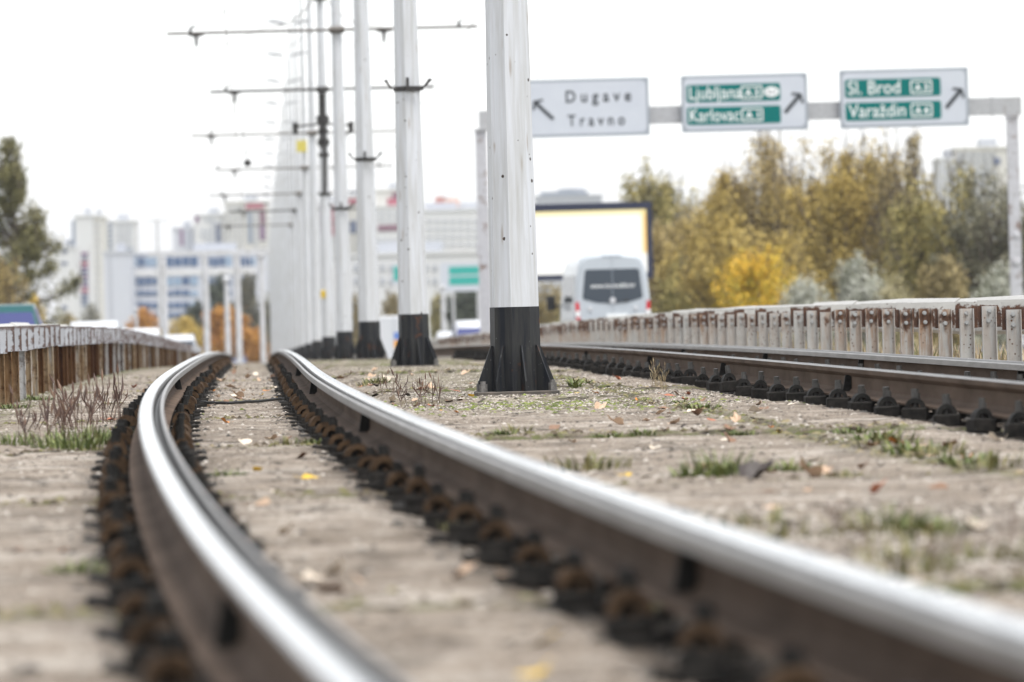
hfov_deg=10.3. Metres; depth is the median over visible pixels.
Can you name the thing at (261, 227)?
window
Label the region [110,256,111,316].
window
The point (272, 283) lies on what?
tram pole
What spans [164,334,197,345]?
car
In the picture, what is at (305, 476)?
fallen leaf
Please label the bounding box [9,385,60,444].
weed tuft
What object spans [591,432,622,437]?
weed tuft
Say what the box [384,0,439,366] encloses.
tram pole
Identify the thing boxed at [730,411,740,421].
fallen leaf
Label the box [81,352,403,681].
tram rail
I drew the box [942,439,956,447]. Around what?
fallen leaf
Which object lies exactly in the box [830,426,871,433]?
weed tuft
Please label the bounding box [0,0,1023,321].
sky
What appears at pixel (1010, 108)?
sign gantry
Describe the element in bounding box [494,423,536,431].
weed tuft
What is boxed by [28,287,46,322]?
bush
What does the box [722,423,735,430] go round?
fallen leaf
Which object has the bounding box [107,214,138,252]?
apartment block
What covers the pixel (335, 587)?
fallen leaf
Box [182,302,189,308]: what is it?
window
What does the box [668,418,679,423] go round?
fallen leaf
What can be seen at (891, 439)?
fallen leaf
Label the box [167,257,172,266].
window
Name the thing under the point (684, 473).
weed tuft
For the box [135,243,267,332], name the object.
apartment block
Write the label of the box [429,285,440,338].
bush
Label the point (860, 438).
weed tuft
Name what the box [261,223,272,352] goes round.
tram pole
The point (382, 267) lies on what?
window
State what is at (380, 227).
window
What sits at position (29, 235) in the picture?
tree
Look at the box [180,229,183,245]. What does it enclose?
window
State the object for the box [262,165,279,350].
tram pole
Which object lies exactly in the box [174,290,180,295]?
window
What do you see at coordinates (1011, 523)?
weed tuft
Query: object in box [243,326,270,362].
bush
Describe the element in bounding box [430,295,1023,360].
guardrail
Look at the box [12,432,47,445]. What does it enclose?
weed tuft
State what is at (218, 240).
window
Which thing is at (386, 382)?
weed tuft
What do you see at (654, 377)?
weed tuft
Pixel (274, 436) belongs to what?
fallen leaf
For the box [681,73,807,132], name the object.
road sign
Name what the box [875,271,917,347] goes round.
bush
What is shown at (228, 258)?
window
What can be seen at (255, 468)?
fallen leaf
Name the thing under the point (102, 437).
weed tuft
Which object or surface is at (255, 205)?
window
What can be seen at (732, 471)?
weed tuft
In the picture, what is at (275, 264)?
tram pole
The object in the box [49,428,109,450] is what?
weed tuft
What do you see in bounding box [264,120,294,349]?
tram pole
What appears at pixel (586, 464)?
weed tuft
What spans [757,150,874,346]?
tree
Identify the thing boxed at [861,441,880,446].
fallen leaf
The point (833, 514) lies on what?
weed tuft
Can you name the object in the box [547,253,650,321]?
van
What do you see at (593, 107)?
road sign
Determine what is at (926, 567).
weed tuft
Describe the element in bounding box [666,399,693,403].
weed tuft
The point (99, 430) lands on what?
weed tuft
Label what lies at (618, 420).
fallen leaf
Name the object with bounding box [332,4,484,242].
contact wire
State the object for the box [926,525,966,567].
weed tuft
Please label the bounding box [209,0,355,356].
tram pole
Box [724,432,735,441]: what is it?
fallen leaf
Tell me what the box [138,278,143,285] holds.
window
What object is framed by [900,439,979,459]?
weed tuft
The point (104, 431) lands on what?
weed tuft
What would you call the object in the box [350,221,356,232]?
window
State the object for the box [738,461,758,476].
fallen leaf
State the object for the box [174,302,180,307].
window
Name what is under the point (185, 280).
window
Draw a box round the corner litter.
[670,495,1023,600]
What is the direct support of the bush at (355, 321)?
on the terrain at (976, 339)
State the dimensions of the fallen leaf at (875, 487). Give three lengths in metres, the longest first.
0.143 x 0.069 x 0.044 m
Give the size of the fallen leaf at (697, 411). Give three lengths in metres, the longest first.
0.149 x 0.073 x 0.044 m
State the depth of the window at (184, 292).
1259.70 m
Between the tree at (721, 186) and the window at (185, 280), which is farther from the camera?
the window at (185, 280)
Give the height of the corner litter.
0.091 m
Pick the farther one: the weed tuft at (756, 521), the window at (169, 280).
the window at (169, 280)
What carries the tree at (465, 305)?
on the terrain at (976, 339)
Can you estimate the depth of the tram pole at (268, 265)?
730.40 m
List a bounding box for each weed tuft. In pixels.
[0,428,32,445]
[1,402,33,408]
[6,394,49,437]
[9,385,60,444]
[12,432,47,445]
[24,394,52,400]
[27,426,71,447]
[35,427,96,448]
[36,387,77,437]
[39,557,107,574]
[49,374,105,424]
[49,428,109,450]
[54,380,102,429]
[56,373,104,438]
[66,424,109,435]
[71,425,110,444]
[80,363,123,423]
[92,374,127,419]
[93,425,129,440]
[210,468,249,476]
[267,436,311,444]
[292,437,323,444]
[353,377,385,385]
[361,376,394,382]
[380,369,403,392]
[390,368,429,406]
[412,371,441,402]
[437,520,472,531]
[483,428,521,435]
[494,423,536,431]
[532,449,621,471]
[564,377,584,386]
[565,454,637,468]
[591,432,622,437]
[629,427,656,435]
[649,358,662,387]
[658,363,669,389]
[659,461,731,477]
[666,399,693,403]
[676,446,764,475]
[677,401,721,408]
[687,504,811,527]
[704,460,775,471]
[719,429,759,435]
[738,513,841,540]
[763,457,829,471]
[815,498,848,531]
[815,509,933,534]
[817,468,869,477]
[827,541,972,578]
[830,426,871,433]
[836,428,907,440]
[843,500,876,551]
[847,497,943,530]
[849,531,959,563]
[851,426,928,448]
[855,516,970,541]
[881,437,952,455]
[883,513,978,533]
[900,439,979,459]
[919,450,1012,466]
[919,538,1023,562]
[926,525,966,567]
[946,448,1023,471]
[949,570,1023,595]
[976,501,1019,539]
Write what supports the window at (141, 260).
in the apartment block at (183, 288)
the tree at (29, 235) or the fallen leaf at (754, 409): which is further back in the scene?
the tree at (29, 235)
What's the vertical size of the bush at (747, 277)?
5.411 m
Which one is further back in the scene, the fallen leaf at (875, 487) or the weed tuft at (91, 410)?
the weed tuft at (91, 410)
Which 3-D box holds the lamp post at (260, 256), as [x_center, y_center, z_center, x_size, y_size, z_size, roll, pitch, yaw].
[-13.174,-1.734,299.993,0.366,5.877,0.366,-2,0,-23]
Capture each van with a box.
[380,316,397,358]
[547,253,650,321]
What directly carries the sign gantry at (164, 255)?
on the ground at (394, 554)
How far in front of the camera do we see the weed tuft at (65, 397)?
34.27 m
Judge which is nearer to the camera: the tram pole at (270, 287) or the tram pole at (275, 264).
the tram pole at (275, 264)
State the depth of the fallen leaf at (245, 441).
29.49 m
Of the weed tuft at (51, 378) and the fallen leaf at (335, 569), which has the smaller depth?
the fallen leaf at (335, 569)
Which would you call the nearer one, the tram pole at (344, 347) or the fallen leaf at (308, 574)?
the fallen leaf at (308, 574)
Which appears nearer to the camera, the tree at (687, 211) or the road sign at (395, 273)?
the tree at (687, 211)
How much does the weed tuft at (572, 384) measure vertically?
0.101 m
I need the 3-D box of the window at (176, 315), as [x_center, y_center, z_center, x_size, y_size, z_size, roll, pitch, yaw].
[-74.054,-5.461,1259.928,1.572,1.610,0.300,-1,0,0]
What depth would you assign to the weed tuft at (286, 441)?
29.19 m
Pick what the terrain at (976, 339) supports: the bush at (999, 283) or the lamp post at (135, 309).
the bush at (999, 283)
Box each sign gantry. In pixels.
[148,249,270,363]
[474,97,1023,344]
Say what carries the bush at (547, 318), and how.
on the terrain at (976, 339)
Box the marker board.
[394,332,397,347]
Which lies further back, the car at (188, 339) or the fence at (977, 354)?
the car at (188, 339)
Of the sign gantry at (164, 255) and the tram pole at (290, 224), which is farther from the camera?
the sign gantry at (164, 255)
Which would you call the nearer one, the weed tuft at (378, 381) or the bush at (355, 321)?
the weed tuft at (378, 381)
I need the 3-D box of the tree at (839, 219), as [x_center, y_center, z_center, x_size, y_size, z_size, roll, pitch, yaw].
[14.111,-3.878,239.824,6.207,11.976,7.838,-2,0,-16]
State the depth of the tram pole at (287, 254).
306.38 m
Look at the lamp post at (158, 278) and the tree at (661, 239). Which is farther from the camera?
the lamp post at (158, 278)
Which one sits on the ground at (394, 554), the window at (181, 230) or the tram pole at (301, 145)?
the tram pole at (301, 145)
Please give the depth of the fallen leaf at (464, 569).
15.14 m
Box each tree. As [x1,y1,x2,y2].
[0,135,90,324]
[0,253,30,304]
[181,299,202,346]
[200,304,259,362]
[209,263,234,311]
[233,265,266,360]
[264,290,270,360]
[379,285,397,315]
[445,291,476,330]
[614,148,703,312]
[647,209,700,312]
[652,198,711,256]
[655,148,759,308]
[662,212,839,333]
[709,120,833,298]
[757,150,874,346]
[758,128,907,335]
[830,197,961,345]
[856,127,948,346]
[866,147,1000,340]
[924,145,1023,345]
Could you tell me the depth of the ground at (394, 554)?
19.23 m
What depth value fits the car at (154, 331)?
185.60 m
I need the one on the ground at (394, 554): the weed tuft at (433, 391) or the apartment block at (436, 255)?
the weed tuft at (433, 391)
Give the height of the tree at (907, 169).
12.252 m
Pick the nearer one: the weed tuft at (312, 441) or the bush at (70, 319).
the weed tuft at (312, 441)
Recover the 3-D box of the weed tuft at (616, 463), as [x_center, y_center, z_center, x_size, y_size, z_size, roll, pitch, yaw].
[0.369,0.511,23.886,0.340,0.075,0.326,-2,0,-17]
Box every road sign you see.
[392,264,397,284]
[440,262,479,327]
[530,77,649,137]
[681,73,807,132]
[839,67,968,128]
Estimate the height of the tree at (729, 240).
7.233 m
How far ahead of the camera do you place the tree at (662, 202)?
299.22 m
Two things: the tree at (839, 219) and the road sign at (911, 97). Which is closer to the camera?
the road sign at (911, 97)
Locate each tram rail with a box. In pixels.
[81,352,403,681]
[265,350,1023,681]
[391,345,1023,436]
[439,342,1023,380]
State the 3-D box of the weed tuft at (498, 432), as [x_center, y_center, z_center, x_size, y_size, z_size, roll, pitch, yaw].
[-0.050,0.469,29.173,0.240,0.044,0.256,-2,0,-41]
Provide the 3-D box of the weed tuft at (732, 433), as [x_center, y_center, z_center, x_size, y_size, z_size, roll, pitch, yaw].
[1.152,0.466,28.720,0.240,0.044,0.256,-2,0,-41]
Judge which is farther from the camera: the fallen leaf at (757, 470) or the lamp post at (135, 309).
the lamp post at (135, 309)
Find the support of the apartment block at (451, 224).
on the terrain at (976, 339)
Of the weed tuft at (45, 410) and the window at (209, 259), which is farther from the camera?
the window at (209, 259)
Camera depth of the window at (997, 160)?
1099.54 m
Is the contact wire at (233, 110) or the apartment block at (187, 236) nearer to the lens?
the contact wire at (233, 110)
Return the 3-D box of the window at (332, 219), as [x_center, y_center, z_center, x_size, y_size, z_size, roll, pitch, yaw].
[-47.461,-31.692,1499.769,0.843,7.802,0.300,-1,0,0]
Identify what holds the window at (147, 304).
in the apartment block at (183, 288)
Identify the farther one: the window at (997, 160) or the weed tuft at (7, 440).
the window at (997, 160)
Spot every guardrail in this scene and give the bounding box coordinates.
[0,322,201,406]
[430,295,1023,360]
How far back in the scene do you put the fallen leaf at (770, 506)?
18.70 m
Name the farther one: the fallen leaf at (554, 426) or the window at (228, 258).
the window at (228, 258)
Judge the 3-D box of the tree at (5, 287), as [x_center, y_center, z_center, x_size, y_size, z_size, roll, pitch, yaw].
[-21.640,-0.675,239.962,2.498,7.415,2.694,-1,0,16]
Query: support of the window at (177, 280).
in the apartment block at (183, 288)
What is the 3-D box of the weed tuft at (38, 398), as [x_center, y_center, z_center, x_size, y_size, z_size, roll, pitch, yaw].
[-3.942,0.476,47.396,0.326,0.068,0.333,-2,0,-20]
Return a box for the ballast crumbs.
[2,365,1023,681]
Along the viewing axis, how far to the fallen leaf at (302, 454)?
26.60 m
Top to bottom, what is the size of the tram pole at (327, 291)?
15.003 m
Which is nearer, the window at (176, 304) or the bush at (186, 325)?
the bush at (186, 325)
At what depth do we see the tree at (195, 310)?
639.67 m
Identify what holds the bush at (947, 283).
on the terrain at (976, 339)
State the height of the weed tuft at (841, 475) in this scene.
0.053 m
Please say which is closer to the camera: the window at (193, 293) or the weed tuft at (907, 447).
the weed tuft at (907, 447)
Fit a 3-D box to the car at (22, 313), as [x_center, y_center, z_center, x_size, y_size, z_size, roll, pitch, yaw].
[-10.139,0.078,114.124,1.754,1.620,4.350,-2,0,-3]
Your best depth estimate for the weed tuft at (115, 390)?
35.85 m
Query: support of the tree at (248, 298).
on the terrain at (976, 339)
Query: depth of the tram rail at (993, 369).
43.79 m
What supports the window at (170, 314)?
in the apartment block at (183, 288)
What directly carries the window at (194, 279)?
in the apartment block at (183, 288)
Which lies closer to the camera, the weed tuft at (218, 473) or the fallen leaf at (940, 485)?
the fallen leaf at (940, 485)
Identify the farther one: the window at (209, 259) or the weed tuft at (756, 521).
the window at (209, 259)
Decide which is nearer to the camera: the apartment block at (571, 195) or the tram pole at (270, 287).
the tram pole at (270, 287)
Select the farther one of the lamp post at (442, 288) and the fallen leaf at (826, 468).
the lamp post at (442, 288)
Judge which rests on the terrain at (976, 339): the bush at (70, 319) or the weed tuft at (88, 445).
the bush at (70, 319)
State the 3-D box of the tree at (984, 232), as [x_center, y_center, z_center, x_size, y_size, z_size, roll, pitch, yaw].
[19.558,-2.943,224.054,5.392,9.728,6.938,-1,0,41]
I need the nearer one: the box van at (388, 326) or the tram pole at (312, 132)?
the tram pole at (312, 132)
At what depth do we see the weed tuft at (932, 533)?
16.19 m
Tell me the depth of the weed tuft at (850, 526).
15.68 m
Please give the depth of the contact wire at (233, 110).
122.98 m
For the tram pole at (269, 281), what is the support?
on the ground at (394, 554)
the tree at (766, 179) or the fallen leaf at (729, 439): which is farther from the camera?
the tree at (766, 179)
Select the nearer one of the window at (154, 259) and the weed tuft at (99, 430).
the weed tuft at (99, 430)
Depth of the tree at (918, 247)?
227.48 m
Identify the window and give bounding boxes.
[72,220,74,245]
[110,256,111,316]
[138,257,143,265]
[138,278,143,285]
[138,302,143,307]
[145,257,150,265]
[145,277,150,284]
[145,302,150,308]
[152,257,156,265]
[152,278,156,284]
[152,303,157,308]
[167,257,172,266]
[167,278,172,285]
[168,312,172,318]
[174,257,180,265]
[174,277,180,284]
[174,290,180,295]
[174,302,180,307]
[174,313,180,319]
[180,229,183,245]
[182,257,189,265]
[182,277,189,284]
[182,290,189,295]
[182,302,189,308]
[190,256,197,265]
[191,276,197,284]
[191,291,197,295]
[208,257,211,265]
[213,257,217,266]
[216,224,220,242]
[219,257,224,265]
[226,256,230,265]
[246,203,263,208]
[247,212,252,243]
[259,212,264,223]
[259,226,264,238]
[331,206,333,235]
[348,199,356,203]
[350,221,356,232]
[378,225,396,230]
[380,265,384,270]
[380,278,384,283]
[387,198,396,205]
[993,158,999,163]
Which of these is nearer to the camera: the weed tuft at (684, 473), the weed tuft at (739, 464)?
the weed tuft at (684, 473)
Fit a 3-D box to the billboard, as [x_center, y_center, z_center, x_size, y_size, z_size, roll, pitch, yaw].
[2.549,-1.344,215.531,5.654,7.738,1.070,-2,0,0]
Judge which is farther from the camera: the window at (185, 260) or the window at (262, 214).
the window at (262, 214)
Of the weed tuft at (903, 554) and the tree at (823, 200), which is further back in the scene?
the tree at (823, 200)
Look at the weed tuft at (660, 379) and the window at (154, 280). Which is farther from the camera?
the window at (154, 280)
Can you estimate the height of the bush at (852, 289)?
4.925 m
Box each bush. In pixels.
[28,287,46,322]
[56,311,80,325]
[78,301,101,321]
[124,307,159,329]
[160,314,203,353]
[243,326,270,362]
[352,290,358,346]
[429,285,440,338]
[538,281,561,324]
[650,250,716,312]
[704,245,807,343]
[775,271,837,349]
[825,249,886,347]
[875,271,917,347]
[911,254,970,346]
[970,252,1023,345]
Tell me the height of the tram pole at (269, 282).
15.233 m
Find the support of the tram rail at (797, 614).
on the ground at (394, 554)
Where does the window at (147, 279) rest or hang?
in the apartment block at (183, 288)
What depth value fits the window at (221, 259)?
1259.70 m
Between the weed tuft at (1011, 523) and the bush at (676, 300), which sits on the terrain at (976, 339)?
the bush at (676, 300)
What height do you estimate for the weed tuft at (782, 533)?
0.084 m
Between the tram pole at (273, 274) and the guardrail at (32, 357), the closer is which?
the guardrail at (32, 357)
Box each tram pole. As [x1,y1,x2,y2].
[167,0,477,359]
[191,0,394,360]
[205,0,436,359]
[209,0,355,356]
[216,0,392,360]
[216,51,351,351]
[230,19,356,353]
[260,229,271,353]
[260,234,270,343]
[260,239,270,353]
[261,195,275,350]
[261,203,274,351]
[261,217,272,350]
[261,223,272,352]
[261,243,268,283]
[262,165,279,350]
[262,176,282,350]
[262,186,276,350]
[263,137,290,349]
[263,151,287,349]
[264,101,294,349]
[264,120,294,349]
[265,78,299,350]
[269,212,273,351]
[348,0,388,359]
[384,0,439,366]
[474,0,559,395]
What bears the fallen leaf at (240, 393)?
on the ground at (394, 554)
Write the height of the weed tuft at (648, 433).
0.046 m
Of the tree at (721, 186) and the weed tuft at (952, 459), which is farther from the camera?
the tree at (721, 186)
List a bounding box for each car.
[0,304,42,324]
[70,321,119,327]
[130,328,161,336]
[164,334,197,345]
[435,331,451,337]
[451,320,479,335]
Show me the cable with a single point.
(242, 401)
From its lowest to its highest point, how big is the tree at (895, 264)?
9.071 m
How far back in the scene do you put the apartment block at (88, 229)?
1399.87 m
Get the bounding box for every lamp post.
[133,307,138,327]
[145,219,168,331]
[222,276,230,353]
[257,253,266,362]
[439,285,445,330]
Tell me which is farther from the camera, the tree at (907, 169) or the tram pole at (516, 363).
the tree at (907, 169)
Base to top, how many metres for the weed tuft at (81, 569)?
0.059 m
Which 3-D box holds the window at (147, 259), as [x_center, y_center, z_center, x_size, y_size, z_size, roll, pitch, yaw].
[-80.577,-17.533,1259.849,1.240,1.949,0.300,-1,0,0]
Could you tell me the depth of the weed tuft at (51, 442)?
29.56 m
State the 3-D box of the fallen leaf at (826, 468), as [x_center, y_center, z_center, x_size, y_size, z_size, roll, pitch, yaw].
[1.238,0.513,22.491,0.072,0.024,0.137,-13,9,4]
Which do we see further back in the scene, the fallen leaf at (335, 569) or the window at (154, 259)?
the window at (154, 259)
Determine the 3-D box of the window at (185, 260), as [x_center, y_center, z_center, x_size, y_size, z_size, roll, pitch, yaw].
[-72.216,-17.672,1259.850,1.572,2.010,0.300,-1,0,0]
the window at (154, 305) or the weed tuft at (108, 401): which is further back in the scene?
the window at (154, 305)
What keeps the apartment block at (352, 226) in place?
on the terrain at (976, 339)
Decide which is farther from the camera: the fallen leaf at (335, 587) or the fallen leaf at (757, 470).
the fallen leaf at (757, 470)
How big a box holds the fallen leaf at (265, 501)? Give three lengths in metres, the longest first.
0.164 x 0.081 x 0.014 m
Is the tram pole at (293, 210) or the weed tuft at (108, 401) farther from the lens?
the tram pole at (293, 210)
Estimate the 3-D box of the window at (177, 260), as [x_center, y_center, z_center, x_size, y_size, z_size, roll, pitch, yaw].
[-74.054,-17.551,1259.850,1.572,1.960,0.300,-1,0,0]
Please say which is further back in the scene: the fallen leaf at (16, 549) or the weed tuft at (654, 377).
the weed tuft at (654, 377)
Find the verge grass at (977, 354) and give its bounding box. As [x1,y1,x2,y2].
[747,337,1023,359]
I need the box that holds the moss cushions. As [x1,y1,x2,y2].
[202,390,804,418]
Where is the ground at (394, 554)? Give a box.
[0,358,1023,681]
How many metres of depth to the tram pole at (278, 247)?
412.38 m
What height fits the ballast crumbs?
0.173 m
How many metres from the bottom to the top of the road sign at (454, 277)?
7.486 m
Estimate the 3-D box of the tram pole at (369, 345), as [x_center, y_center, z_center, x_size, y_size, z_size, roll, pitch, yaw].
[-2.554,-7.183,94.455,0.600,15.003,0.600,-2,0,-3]
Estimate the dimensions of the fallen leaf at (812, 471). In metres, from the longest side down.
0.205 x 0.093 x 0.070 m
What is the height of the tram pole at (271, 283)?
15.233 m
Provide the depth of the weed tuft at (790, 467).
22.97 m
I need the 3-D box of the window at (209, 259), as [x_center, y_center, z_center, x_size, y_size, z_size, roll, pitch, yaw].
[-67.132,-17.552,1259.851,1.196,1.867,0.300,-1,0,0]
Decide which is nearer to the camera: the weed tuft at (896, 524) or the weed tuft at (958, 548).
the weed tuft at (958, 548)
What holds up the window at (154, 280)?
in the apartment block at (183, 288)
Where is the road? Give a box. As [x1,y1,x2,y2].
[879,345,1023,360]
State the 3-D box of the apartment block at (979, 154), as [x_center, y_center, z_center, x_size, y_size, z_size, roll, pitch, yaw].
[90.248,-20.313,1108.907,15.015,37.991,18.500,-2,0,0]
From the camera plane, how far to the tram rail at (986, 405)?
35.63 m
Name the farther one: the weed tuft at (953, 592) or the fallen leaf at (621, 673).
the weed tuft at (953, 592)
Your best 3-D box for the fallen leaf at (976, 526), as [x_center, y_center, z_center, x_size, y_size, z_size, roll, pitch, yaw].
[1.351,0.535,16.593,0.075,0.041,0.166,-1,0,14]
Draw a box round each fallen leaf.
[10,547,23,551]
[232,390,250,396]
[238,438,251,444]
[246,497,270,504]
[253,466,261,470]
[265,434,279,439]
[273,522,293,533]
[293,474,319,478]
[294,570,323,579]
[296,452,306,458]
[311,583,344,591]
[325,558,343,574]
[389,394,395,401]
[451,561,477,578]
[515,657,551,677]
[549,425,559,428]
[594,401,606,408]
[605,662,635,675]
[608,415,630,424]
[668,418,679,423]
[691,408,702,415]
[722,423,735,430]
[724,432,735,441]
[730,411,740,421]
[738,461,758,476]
[742,404,768,411]
[745,459,773,478]
[763,500,780,507]
[779,520,793,527]
[800,456,823,476]
[822,465,832,473]
[853,461,868,467]
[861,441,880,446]
[870,477,887,492]
[888,436,903,443]
[920,481,948,487]
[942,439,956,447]
[963,518,988,530]
[987,432,1007,441]
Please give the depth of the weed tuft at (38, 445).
29.88 m
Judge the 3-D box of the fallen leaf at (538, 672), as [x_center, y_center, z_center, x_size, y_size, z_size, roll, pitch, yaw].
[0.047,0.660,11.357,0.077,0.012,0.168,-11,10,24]
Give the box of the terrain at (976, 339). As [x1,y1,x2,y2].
[43,322,979,345]
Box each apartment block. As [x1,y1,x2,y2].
[54,208,107,324]
[102,243,135,328]
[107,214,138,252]
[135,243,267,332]
[172,195,269,250]
[309,190,356,253]
[320,241,477,338]
[375,183,396,252]
[424,196,477,250]
[535,188,602,322]
[931,138,1007,250]
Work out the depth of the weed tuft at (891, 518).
16.79 m
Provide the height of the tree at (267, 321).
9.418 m
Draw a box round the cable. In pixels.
[200,397,284,403]
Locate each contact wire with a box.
[223,0,249,286]
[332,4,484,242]
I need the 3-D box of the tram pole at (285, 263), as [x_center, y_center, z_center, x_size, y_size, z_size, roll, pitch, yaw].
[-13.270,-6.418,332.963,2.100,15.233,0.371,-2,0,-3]
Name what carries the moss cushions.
on the ground at (394, 554)
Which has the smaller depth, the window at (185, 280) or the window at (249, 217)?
the window at (185, 280)
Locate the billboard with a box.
[535,201,653,280]
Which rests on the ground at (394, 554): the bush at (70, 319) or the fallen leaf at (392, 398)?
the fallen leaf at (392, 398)
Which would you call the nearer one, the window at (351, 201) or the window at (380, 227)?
the window at (380, 227)
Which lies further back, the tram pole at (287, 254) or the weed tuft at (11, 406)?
the tram pole at (287, 254)
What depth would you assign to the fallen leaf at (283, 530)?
18.15 m
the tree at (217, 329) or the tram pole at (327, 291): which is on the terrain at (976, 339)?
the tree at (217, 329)
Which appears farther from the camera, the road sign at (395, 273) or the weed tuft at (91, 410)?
the road sign at (395, 273)
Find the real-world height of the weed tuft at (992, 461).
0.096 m
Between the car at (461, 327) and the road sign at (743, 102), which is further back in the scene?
the car at (461, 327)
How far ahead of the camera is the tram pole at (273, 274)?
544.89 m
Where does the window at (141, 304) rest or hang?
in the apartment block at (183, 288)
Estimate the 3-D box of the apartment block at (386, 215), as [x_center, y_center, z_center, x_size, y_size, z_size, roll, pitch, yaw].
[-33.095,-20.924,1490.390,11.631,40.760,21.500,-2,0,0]
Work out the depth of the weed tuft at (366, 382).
48.24 m
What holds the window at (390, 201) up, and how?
in the apartment block at (386, 215)
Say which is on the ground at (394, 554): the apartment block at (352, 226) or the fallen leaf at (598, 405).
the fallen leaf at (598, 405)
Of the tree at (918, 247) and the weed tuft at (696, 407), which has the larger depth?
the tree at (918, 247)
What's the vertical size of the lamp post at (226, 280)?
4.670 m
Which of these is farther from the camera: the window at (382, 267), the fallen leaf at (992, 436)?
the window at (382, 267)
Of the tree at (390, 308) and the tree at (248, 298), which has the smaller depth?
the tree at (390, 308)
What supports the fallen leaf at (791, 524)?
on the ground at (394, 554)
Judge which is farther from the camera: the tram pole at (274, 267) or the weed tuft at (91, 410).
the tram pole at (274, 267)
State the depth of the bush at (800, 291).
187.79 m
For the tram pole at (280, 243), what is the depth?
385.88 m
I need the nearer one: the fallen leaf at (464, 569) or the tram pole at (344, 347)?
the fallen leaf at (464, 569)
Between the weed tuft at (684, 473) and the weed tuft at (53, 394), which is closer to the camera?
the weed tuft at (684, 473)
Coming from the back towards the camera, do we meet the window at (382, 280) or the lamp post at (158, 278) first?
the window at (382, 280)
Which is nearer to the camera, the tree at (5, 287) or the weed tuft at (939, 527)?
the weed tuft at (939, 527)
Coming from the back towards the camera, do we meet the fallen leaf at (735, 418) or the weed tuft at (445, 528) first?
the fallen leaf at (735, 418)
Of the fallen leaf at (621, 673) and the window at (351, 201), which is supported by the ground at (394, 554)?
the fallen leaf at (621, 673)
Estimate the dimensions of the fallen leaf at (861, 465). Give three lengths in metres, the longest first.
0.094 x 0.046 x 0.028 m
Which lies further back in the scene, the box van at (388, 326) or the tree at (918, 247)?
the box van at (388, 326)
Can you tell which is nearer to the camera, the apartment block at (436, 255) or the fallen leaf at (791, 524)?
the fallen leaf at (791, 524)
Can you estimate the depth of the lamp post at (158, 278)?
699.79 m
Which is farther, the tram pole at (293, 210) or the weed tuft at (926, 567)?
the tram pole at (293, 210)
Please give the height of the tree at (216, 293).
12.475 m
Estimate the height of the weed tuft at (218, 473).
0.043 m
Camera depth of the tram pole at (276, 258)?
465.39 m
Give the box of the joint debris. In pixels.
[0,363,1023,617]
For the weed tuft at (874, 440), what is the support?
on the ground at (394, 554)
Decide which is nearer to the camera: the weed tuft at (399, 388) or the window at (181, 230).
the weed tuft at (399, 388)
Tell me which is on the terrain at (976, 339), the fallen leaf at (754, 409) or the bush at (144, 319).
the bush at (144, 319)
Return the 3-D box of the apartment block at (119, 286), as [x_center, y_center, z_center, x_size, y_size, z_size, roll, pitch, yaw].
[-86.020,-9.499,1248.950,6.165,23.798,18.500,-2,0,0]
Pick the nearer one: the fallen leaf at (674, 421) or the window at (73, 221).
the fallen leaf at (674, 421)
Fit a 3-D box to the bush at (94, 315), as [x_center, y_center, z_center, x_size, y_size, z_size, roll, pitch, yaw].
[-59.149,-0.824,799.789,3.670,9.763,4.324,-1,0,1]
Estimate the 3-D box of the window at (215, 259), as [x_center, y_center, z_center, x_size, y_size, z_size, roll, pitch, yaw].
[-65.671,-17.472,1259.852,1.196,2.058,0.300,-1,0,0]
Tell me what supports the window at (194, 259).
in the apartment block at (183, 288)
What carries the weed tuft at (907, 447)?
on the ground at (394, 554)
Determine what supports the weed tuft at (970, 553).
on the ground at (394, 554)

